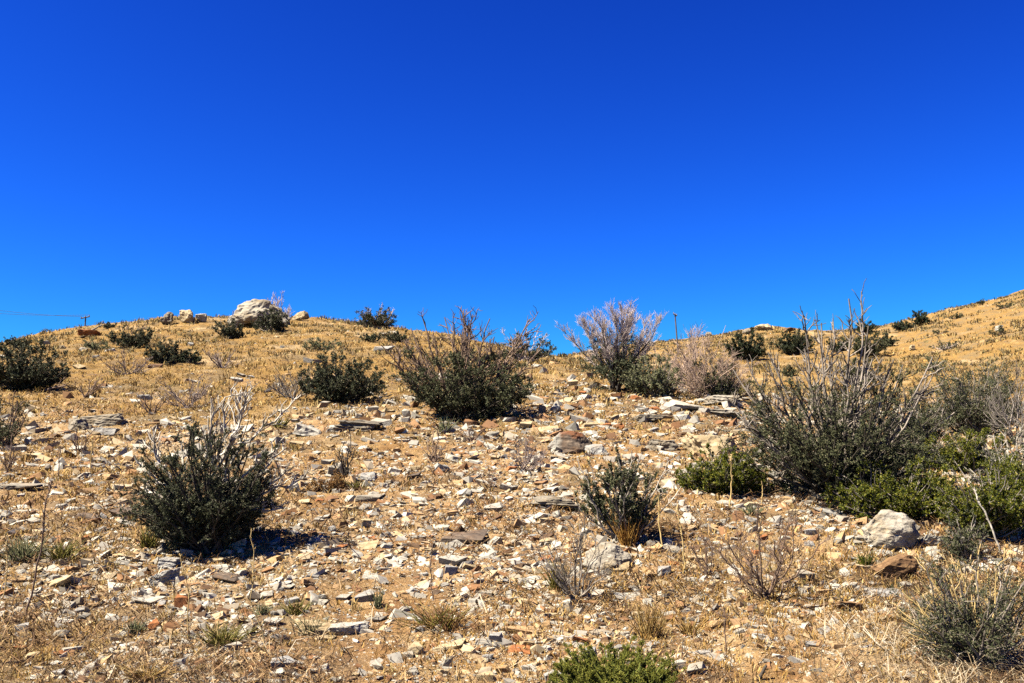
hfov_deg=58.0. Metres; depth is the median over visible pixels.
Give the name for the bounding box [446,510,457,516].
stone
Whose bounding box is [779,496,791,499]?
stone
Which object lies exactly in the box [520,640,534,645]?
stone
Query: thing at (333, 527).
stone
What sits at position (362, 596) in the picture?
stone
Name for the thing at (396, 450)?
stone
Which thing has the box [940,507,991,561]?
shrub
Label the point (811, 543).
stone
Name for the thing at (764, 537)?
stone
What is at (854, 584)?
stone
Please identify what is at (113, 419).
flat rock
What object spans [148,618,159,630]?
stone
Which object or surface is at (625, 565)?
stone
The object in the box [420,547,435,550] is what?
stone
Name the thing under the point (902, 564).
boulder
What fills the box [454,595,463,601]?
stone
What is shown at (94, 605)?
stone
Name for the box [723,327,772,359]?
shrub
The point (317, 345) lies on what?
shrub
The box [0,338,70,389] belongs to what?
shrub
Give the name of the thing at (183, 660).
stone
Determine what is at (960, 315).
shrub
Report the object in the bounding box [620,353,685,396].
shrub
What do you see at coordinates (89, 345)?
shrub
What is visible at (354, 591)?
dry stalk
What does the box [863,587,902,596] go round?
flat rock
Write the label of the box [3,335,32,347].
shrub
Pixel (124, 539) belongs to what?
stone
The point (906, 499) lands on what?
shrub
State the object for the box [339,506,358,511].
stone
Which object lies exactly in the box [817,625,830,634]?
stone
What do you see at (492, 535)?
stone
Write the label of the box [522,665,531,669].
stone
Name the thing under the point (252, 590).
dry stalk
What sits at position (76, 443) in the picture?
dead shrub
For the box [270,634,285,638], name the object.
stone
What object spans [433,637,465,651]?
stone
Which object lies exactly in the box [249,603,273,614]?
weed
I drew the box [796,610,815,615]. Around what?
stone
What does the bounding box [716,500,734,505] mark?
stone
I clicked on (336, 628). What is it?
flat rock
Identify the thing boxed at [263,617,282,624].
stone
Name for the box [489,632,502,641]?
stone
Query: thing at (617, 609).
stone
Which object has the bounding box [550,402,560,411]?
stone
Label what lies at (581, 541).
dry stalk
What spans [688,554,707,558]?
stone
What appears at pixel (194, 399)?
dead shrub
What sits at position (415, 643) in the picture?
stone
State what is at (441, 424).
weed
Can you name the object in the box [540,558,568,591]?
weed
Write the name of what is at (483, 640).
stone
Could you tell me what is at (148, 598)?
stone
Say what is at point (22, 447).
stone
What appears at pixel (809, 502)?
stone
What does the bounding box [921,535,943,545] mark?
boulder
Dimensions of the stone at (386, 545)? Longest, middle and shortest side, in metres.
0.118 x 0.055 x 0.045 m
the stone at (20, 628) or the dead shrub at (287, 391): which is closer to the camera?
the stone at (20, 628)
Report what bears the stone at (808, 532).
on the ground at (368, 655)
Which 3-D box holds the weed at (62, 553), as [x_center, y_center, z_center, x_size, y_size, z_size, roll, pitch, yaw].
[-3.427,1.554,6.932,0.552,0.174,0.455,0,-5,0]
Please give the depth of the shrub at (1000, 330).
74.21 m
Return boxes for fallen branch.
[41,381,66,391]
[755,664,766,679]
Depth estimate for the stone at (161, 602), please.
5.96 m
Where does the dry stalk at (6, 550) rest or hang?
on the ground at (368, 655)
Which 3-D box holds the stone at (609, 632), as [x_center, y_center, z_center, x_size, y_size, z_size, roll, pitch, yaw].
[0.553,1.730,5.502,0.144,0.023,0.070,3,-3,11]
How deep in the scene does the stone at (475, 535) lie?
7.44 m
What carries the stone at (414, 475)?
on the ground at (368, 655)
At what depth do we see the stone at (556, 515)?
8.03 m
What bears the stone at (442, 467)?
on the ground at (368, 655)
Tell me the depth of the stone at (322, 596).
6.08 m
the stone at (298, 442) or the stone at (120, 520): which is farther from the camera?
the stone at (298, 442)
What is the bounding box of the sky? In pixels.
[0,0,1023,354]
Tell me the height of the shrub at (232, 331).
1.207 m
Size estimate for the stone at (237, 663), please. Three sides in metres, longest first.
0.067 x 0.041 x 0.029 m
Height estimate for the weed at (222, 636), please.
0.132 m
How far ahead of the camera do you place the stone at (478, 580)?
6.39 m
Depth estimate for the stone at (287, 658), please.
4.84 m
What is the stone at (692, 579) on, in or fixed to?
on the ground at (368, 655)
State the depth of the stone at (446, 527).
7.72 m
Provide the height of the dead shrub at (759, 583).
0.682 m
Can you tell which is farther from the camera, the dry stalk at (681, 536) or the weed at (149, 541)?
the weed at (149, 541)
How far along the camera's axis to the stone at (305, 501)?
8.79 m
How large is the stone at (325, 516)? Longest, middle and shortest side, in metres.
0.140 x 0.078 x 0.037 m
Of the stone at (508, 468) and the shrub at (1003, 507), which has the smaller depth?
the shrub at (1003, 507)
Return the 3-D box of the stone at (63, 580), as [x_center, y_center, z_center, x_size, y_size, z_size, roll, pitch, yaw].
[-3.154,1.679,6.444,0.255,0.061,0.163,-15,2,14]
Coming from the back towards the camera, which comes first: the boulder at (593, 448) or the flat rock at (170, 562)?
the boulder at (593, 448)
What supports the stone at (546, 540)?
on the ground at (368, 655)
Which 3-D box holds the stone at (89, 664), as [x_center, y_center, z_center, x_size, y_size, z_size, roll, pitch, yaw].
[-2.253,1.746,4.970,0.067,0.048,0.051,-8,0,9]
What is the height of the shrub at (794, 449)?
2.146 m
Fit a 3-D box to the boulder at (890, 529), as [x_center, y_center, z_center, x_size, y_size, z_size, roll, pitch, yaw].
[2.951,1.451,7.149,0.453,0.298,0.246,0,-5,0]
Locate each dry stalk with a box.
[2,539,8,599]
[25,480,53,615]
[57,449,60,476]
[179,554,190,638]
[248,529,265,651]
[351,571,357,611]
[429,547,433,599]
[579,514,585,572]
[657,496,662,545]
[676,504,685,568]
[723,607,726,650]
[729,454,733,505]
[974,487,1001,552]
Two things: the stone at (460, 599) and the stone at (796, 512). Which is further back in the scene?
the stone at (796, 512)
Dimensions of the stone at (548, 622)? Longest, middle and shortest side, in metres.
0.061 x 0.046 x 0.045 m
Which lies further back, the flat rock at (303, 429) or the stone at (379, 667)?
the flat rock at (303, 429)
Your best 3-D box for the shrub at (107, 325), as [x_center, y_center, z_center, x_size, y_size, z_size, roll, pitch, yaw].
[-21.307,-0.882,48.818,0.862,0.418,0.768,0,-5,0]
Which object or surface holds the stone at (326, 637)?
on the ground at (368, 655)
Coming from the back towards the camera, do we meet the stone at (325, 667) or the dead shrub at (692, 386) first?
the dead shrub at (692, 386)
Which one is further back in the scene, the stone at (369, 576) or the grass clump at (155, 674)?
the stone at (369, 576)
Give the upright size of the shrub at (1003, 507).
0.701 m
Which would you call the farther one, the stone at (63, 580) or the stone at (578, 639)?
the stone at (63, 580)
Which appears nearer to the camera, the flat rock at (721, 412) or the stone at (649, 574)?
the stone at (649, 574)
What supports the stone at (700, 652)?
on the ground at (368, 655)
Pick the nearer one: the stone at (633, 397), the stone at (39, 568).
the stone at (39, 568)
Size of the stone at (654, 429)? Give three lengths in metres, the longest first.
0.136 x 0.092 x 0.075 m
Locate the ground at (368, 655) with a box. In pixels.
[0,289,1023,682]
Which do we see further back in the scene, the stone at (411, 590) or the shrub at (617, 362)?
the shrub at (617, 362)
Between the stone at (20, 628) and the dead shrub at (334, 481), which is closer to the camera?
the stone at (20, 628)
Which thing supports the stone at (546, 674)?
on the ground at (368, 655)
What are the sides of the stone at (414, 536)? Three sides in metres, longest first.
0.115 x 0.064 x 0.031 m
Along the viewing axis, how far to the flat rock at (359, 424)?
13.32 m
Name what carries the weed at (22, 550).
on the ground at (368, 655)
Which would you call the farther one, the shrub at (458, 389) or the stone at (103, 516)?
the shrub at (458, 389)
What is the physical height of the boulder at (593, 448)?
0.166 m
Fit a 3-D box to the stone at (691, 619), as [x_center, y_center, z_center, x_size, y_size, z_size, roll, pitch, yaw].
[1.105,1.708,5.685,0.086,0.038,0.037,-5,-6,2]
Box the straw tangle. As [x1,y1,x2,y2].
[2,517,1023,682]
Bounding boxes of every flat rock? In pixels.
[0,483,46,489]
[68,418,92,431]
[80,413,125,426]
[84,427,119,434]
[147,567,179,586]
[157,557,180,568]
[293,423,320,435]
[294,619,335,635]
[328,621,369,634]
[330,419,383,431]
[528,495,579,509]
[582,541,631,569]
[631,414,668,421]
[663,399,703,410]
[679,435,736,454]
[703,395,738,404]
[709,408,742,419]
[832,601,862,609]
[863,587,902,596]
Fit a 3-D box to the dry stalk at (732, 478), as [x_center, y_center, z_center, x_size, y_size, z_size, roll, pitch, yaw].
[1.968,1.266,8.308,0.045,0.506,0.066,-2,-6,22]
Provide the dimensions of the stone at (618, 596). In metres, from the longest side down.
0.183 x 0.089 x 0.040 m
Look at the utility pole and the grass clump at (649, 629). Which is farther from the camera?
the utility pole
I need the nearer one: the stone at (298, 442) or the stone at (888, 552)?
the stone at (888, 552)
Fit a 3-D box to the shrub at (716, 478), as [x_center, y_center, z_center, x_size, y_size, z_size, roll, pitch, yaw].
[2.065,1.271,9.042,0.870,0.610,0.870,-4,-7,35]
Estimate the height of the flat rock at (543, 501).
0.152 m
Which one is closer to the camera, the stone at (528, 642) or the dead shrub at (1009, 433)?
the stone at (528, 642)
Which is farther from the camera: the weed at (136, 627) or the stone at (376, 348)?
the stone at (376, 348)
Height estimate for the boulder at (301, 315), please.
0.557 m
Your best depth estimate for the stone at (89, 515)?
8.12 m
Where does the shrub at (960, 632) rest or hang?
on the ground at (368, 655)
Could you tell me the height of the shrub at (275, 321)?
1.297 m
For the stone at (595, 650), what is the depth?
5.01 m
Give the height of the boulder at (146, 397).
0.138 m
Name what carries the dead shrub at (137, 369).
on the ground at (368, 655)
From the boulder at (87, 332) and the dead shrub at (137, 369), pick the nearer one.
the dead shrub at (137, 369)
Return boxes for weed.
[0,534,57,560]
[26,536,94,560]
[114,619,147,634]
[124,526,160,548]
[175,618,265,646]
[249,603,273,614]
[268,416,297,427]
[276,598,314,614]
[285,616,330,635]
[343,479,372,489]
[365,588,385,607]
[385,597,480,631]
[397,597,505,633]
[432,417,456,431]
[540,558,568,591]
[736,504,766,514]
[852,553,876,564]
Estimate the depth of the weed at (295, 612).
5.85 m
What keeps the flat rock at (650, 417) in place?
on the ground at (368, 655)
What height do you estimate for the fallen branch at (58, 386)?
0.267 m
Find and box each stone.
[6,519,15,523]
[11,577,25,582]
[12,444,26,451]
[14,622,28,631]
[23,651,39,658]
[25,453,43,457]
[32,566,42,571]
[46,575,71,585]
[51,630,69,637]
[53,650,69,655]
[53,668,64,674]
[72,364,85,368]
[74,606,85,612]
[75,512,98,519]
[84,588,95,595]
[86,603,102,607]
[86,661,99,668]
[99,512,106,518]
[108,507,131,516]
[117,519,135,526]
[118,537,131,540]
[134,594,166,604]
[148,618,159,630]
[156,599,165,604]
[173,656,187,666]
[174,594,187,607]
[204,556,234,562]
[212,573,241,582]
[228,641,241,648]
[231,377,242,381]
[232,661,243,666]
[259,590,272,598]
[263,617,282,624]
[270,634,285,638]
[271,655,296,668]
[273,436,286,443]
[274,667,297,674]
[281,584,295,588]
[284,596,299,604]
[288,441,303,445]
[288,482,299,491]
[299,499,309,503]
[303,357,321,362]
[305,574,318,577]
[316,514,329,518]
[318,594,326,598]
[319,635,335,640]
[320,663,329,671]
[321,459,335,463]
[327,465,339,474]
[328,525,335,531]
[335,593,351,599]
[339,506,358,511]
[346,526,357,530]
[354,589,373,601]
[355,493,385,501]
[358,472,376,480]
[358,540,378,548]
[362,573,377,579]
[367,406,378,411]
[371,418,392,426]
[373,346,394,350]
[374,612,385,617]
[374,664,383,669]
[380,532,392,537]
[380,543,393,548]
[391,448,400,451]
[396,590,407,593]
[399,606,411,610]
[401,409,410,417]
[401,651,412,657]
[405,588,419,593]
[407,471,421,478]
[407,640,423,655]
[410,466,419,469]
[412,535,426,538]
[414,626,425,631]
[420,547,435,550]
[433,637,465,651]
[435,464,449,472]
[435,524,449,530]
[437,669,449,673]
[438,555,467,565]
[440,529,487,543]
[442,658,452,666]
[444,564,457,574]
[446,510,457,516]
[453,472,464,476]
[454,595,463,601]
[462,562,475,568]
[474,579,485,583]
[475,637,491,645]
[476,671,493,681]
[480,590,491,595]
[482,654,493,659]
[483,502,503,509]
[485,431,499,435]
[487,534,500,539]
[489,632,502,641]
[496,665,510,672]
[500,484,518,490]
[502,626,537,633]
[503,417,512,421]
[505,466,516,470]
[507,426,514,429]
[507,644,530,653]
[518,578,530,583]
[519,421,532,428]
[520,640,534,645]
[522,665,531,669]
[539,518,550,523]
[539,538,550,544]
[542,620,550,627]
[544,670,560,680]
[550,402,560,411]
[552,510,560,517]
[564,641,584,646]
[568,379,577,385]
[569,414,587,420]
[572,636,587,642]
[583,420,597,426]
[583,647,596,659]
[593,629,614,635]
[610,414,618,419]
[613,561,628,572]
[613,607,629,612]
[614,592,635,600]
[614,644,622,651]
[630,395,640,399]
[646,571,656,576]
[647,540,659,545]
[650,427,658,431]
[658,565,670,574]
[660,405,669,409]
[661,508,674,513]
[661,545,679,552]
[672,659,685,668]
[684,577,698,582]
[685,616,696,620]
[687,661,708,675]
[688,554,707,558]
[692,398,704,402]
[692,649,710,654]
[708,620,728,627]
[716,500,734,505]
[733,628,743,633]
[743,502,759,507]
[752,633,765,637]
[760,535,768,539]
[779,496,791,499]
[785,509,797,515]
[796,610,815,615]
[797,569,814,580]
[800,500,814,504]
[804,528,816,534]
[804,541,815,546]
[805,641,816,646]
[813,507,840,515]
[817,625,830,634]
[833,536,842,543]
[841,582,857,588]
[852,633,864,637]
[854,535,863,540]
[877,549,895,555]
[899,582,912,588]
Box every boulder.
[77,329,100,336]
[137,395,152,399]
[160,312,173,324]
[179,310,195,322]
[195,313,206,321]
[230,299,290,326]
[292,311,308,320]
[547,431,591,453]
[584,444,607,454]
[645,439,677,450]
[742,329,750,334]
[754,324,772,329]
[784,327,795,331]
[861,509,920,548]
[871,554,918,578]
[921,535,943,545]
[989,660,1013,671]
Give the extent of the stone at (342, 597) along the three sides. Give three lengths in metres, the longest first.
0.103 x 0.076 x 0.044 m
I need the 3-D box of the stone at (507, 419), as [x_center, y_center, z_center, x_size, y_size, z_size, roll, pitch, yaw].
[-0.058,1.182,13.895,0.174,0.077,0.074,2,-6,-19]
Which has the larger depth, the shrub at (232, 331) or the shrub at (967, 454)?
the shrub at (232, 331)
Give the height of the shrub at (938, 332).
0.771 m
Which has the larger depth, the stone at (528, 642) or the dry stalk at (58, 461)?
the dry stalk at (58, 461)
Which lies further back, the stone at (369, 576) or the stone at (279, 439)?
the stone at (279, 439)
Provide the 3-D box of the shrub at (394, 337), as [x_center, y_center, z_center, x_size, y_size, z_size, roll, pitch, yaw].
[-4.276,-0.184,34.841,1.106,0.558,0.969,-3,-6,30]
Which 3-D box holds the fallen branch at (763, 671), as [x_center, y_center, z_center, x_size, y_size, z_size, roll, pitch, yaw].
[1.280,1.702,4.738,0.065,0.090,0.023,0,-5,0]
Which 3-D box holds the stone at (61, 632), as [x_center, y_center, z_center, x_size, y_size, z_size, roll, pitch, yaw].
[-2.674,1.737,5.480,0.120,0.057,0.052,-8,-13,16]
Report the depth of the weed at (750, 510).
8.05 m
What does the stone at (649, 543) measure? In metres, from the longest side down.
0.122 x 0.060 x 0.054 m
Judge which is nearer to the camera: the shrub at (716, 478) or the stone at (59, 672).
the stone at (59, 672)
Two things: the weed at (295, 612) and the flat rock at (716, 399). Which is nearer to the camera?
the weed at (295, 612)
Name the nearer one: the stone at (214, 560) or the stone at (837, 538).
the stone at (214, 560)
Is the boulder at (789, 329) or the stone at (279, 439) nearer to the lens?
the stone at (279, 439)
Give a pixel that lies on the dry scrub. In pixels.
(569, 358)
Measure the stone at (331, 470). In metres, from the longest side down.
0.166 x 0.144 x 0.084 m
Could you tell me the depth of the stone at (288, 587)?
6.28 m
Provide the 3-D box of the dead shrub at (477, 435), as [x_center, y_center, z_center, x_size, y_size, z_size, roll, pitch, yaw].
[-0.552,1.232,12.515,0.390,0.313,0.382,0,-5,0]
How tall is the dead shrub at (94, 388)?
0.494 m
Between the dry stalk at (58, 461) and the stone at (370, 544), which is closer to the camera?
the stone at (370, 544)
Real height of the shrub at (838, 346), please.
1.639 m
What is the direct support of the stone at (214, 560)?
on the ground at (368, 655)
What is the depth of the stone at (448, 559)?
6.81 m
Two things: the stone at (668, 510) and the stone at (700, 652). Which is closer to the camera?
the stone at (700, 652)
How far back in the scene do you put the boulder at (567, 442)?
11.83 m
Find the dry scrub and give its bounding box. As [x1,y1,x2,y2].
[0,291,1023,415]
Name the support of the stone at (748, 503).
on the ground at (368, 655)
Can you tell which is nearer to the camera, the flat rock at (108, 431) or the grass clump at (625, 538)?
the grass clump at (625, 538)
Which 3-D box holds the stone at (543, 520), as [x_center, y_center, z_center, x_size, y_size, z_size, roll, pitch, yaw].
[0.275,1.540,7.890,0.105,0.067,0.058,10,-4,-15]
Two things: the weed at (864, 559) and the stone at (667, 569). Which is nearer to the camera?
the stone at (667, 569)
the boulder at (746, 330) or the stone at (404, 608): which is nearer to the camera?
the stone at (404, 608)
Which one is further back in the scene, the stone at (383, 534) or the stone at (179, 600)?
the stone at (383, 534)
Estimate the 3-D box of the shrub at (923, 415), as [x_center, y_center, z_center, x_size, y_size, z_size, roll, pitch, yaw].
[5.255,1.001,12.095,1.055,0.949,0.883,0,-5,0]
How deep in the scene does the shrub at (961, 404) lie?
16.12 m
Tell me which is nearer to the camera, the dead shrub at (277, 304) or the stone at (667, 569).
the stone at (667, 569)
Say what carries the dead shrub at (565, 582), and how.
on the ground at (368, 655)
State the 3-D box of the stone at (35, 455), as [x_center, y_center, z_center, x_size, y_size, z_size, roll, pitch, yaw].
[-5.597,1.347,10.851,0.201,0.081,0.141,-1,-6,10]
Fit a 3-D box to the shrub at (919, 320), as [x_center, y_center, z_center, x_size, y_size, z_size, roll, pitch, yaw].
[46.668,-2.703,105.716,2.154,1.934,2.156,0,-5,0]
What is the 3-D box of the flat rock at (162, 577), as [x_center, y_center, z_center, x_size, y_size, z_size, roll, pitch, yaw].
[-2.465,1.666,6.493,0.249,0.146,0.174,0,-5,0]
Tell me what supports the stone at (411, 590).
on the ground at (368, 655)
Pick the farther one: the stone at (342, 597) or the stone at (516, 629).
the stone at (342, 597)
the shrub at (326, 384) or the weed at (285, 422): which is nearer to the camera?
the weed at (285, 422)
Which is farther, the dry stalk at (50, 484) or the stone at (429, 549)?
the stone at (429, 549)
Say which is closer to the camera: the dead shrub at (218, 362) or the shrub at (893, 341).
the dead shrub at (218, 362)
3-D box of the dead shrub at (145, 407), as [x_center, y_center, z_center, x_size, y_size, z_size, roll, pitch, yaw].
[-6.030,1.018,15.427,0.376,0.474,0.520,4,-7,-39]
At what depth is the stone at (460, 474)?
9.89 m
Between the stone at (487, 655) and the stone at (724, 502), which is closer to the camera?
the stone at (487, 655)
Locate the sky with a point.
(735, 164)
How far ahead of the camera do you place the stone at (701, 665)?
4.77 m
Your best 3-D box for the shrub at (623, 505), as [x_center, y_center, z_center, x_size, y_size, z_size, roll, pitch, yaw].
[0.906,1.218,7.332,0.838,0.779,0.626,0,-5,0]
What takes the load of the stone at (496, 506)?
on the ground at (368, 655)
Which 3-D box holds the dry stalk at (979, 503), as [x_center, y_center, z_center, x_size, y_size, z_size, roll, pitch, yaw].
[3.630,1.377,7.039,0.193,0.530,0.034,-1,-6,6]
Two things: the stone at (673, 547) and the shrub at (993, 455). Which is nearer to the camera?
the stone at (673, 547)
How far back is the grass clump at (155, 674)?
4.67 m
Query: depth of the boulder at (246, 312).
46.19 m
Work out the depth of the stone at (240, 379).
21.03 m
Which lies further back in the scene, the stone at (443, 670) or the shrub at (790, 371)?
the shrub at (790, 371)
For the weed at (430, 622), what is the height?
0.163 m
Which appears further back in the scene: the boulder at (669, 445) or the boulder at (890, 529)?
the boulder at (669, 445)
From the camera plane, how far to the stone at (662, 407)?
15.76 m
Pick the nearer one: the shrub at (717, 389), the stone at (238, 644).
the stone at (238, 644)
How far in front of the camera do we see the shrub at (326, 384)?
17.16 m
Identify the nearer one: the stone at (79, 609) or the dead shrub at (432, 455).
the stone at (79, 609)
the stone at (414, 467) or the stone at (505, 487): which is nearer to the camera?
the stone at (505, 487)
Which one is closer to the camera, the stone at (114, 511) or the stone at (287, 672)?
the stone at (287, 672)
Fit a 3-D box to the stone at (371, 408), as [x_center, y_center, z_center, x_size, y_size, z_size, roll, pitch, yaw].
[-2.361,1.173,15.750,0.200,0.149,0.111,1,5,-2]
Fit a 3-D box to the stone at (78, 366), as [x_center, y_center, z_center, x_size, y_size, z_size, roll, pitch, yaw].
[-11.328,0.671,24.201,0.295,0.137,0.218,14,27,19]
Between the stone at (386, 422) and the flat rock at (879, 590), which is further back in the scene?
the stone at (386, 422)
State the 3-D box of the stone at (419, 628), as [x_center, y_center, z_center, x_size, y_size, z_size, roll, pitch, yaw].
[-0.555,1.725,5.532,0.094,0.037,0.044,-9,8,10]
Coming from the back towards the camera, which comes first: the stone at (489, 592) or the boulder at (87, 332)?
the boulder at (87, 332)
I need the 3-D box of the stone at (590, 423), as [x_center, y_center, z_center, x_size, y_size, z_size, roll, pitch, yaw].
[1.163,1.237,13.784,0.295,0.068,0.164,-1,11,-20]
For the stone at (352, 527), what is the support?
on the ground at (368, 655)
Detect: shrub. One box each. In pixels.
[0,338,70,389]
[0,390,29,446]
[0,433,21,470]
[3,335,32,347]
[68,423,99,453]
[75,374,105,397]
[82,338,109,349]
[97,349,155,374]
[98,321,116,327]
[105,317,155,347]
[113,377,311,555]
[136,388,165,412]
[137,337,182,363]
[153,374,219,408]
[170,348,203,362]
[202,348,241,368]
[212,310,244,338]
[251,306,288,331]
[265,366,310,398]
[266,290,292,315]
[297,349,389,402]
[302,337,341,349]
[303,469,349,492]
[331,428,357,477]
[354,304,396,328]
[359,332,383,341]
[381,306,542,420]
[384,330,414,342]
[422,424,449,461]
[458,422,484,441]
[471,468,497,488]
[496,327,556,361]
[506,434,552,472]
[523,501,612,599]
[546,634,686,682]
[554,297,669,390]
[573,446,681,542]
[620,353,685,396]
[651,344,701,374]
[660,323,759,397]
[674,441,774,494]
[689,530,718,574]
[691,358,743,398]
[697,499,842,600]
[711,602,769,621]
[717,278,965,499]
[723,327,772,359]
[735,375,750,396]
[780,364,795,375]
[821,454,970,520]
[826,337,852,351]
[838,356,883,382]
[841,331,890,355]
[876,332,899,344]
[882,382,953,451]
[882,536,1023,674]
[891,320,915,330]
[913,451,1023,538]
[918,427,1018,474]
[920,355,947,371]
[922,353,1023,436]
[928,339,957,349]
[932,328,948,333]
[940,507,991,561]
[943,311,963,318]
[960,423,1023,488]
[976,359,1023,444]
[987,325,1009,334]
[992,301,1014,309]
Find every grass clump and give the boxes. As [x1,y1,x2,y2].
[110,653,184,681]
[608,516,644,545]
[621,599,679,639]
[668,615,712,635]
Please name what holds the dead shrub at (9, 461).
on the ground at (368, 655)
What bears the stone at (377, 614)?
on the ground at (368, 655)
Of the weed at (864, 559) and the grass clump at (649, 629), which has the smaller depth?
the grass clump at (649, 629)
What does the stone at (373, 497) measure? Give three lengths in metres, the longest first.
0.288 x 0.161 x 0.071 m
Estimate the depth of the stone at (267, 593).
6.16 m
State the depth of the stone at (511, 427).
13.50 m
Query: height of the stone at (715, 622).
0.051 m
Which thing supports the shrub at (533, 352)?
on the ground at (368, 655)
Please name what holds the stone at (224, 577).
on the ground at (368, 655)
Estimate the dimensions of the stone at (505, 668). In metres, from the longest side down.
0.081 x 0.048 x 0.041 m
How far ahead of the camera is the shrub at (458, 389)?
14.49 m
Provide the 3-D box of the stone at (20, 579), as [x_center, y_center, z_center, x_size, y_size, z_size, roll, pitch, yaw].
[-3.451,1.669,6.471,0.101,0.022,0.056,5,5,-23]
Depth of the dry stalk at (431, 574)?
6.07 m
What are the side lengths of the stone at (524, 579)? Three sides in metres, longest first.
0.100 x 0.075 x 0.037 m
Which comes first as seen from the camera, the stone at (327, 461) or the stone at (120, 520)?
the stone at (120, 520)
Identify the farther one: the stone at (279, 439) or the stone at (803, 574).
the stone at (279, 439)
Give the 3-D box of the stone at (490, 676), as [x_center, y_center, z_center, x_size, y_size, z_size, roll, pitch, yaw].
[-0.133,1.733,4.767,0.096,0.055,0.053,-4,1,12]
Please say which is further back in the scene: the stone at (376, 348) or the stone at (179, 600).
the stone at (376, 348)
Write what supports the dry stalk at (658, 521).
on the ground at (368, 655)
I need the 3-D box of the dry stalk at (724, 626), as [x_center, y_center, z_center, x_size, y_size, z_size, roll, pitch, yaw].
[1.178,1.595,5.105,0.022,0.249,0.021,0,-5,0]
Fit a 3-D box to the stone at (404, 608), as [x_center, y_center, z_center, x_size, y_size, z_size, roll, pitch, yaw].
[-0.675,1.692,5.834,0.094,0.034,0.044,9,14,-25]
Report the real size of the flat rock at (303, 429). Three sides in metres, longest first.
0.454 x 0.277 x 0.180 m
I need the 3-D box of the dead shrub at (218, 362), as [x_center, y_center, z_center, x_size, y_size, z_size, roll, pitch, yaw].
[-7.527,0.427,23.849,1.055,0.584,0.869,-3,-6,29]
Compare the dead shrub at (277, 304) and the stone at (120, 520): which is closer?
the stone at (120, 520)
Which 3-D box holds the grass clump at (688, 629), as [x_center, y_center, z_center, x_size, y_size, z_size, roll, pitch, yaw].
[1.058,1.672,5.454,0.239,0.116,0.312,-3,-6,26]
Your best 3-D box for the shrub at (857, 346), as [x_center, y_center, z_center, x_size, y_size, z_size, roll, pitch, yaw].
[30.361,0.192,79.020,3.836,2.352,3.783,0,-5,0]
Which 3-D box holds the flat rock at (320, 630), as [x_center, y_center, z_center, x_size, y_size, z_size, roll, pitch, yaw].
[-1.153,1.715,5.540,0.352,0.077,0.196,0,-5,0]
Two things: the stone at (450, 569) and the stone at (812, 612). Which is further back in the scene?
the stone at (450, 569)
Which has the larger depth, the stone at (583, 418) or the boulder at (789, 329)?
the boulder at (789, 329)
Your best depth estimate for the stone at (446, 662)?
4.91 m
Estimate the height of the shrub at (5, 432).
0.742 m
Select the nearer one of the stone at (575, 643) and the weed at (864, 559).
the stone at (575, 643)
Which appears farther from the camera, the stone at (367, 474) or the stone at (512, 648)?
the stone at (367, 474)
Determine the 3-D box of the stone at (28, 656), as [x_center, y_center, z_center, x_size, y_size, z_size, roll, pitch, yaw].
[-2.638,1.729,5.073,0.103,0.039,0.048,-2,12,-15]
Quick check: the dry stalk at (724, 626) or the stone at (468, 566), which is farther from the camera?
the stone at (468, 566)
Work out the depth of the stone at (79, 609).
5.86 m
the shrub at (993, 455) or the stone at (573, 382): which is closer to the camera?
the shrub at (993, 455)
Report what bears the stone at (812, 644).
on the ground at (368, 655)
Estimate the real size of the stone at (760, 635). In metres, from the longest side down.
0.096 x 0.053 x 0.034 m
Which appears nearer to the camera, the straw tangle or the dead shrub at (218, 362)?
the straw tangle
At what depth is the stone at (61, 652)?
5.07 m
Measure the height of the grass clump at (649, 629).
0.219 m
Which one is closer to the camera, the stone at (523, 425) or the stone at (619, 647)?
the stone at (619, 647)
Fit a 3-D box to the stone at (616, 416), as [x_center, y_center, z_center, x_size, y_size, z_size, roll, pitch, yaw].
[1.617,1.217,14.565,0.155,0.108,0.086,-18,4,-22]
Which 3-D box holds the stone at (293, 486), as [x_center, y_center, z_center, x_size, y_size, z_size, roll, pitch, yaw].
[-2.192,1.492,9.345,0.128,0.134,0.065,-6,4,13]
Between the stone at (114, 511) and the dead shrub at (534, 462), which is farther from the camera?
the dead shrub at (534, 462)
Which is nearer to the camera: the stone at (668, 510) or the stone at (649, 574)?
the stone at (649, 574)
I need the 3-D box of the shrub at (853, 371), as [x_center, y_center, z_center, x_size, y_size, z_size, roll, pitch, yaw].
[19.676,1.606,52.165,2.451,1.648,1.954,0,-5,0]
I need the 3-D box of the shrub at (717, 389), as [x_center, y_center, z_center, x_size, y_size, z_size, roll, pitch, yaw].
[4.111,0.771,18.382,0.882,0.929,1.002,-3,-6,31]
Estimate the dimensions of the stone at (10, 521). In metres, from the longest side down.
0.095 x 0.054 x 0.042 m
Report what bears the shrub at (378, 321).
on the ground at (368, 655)

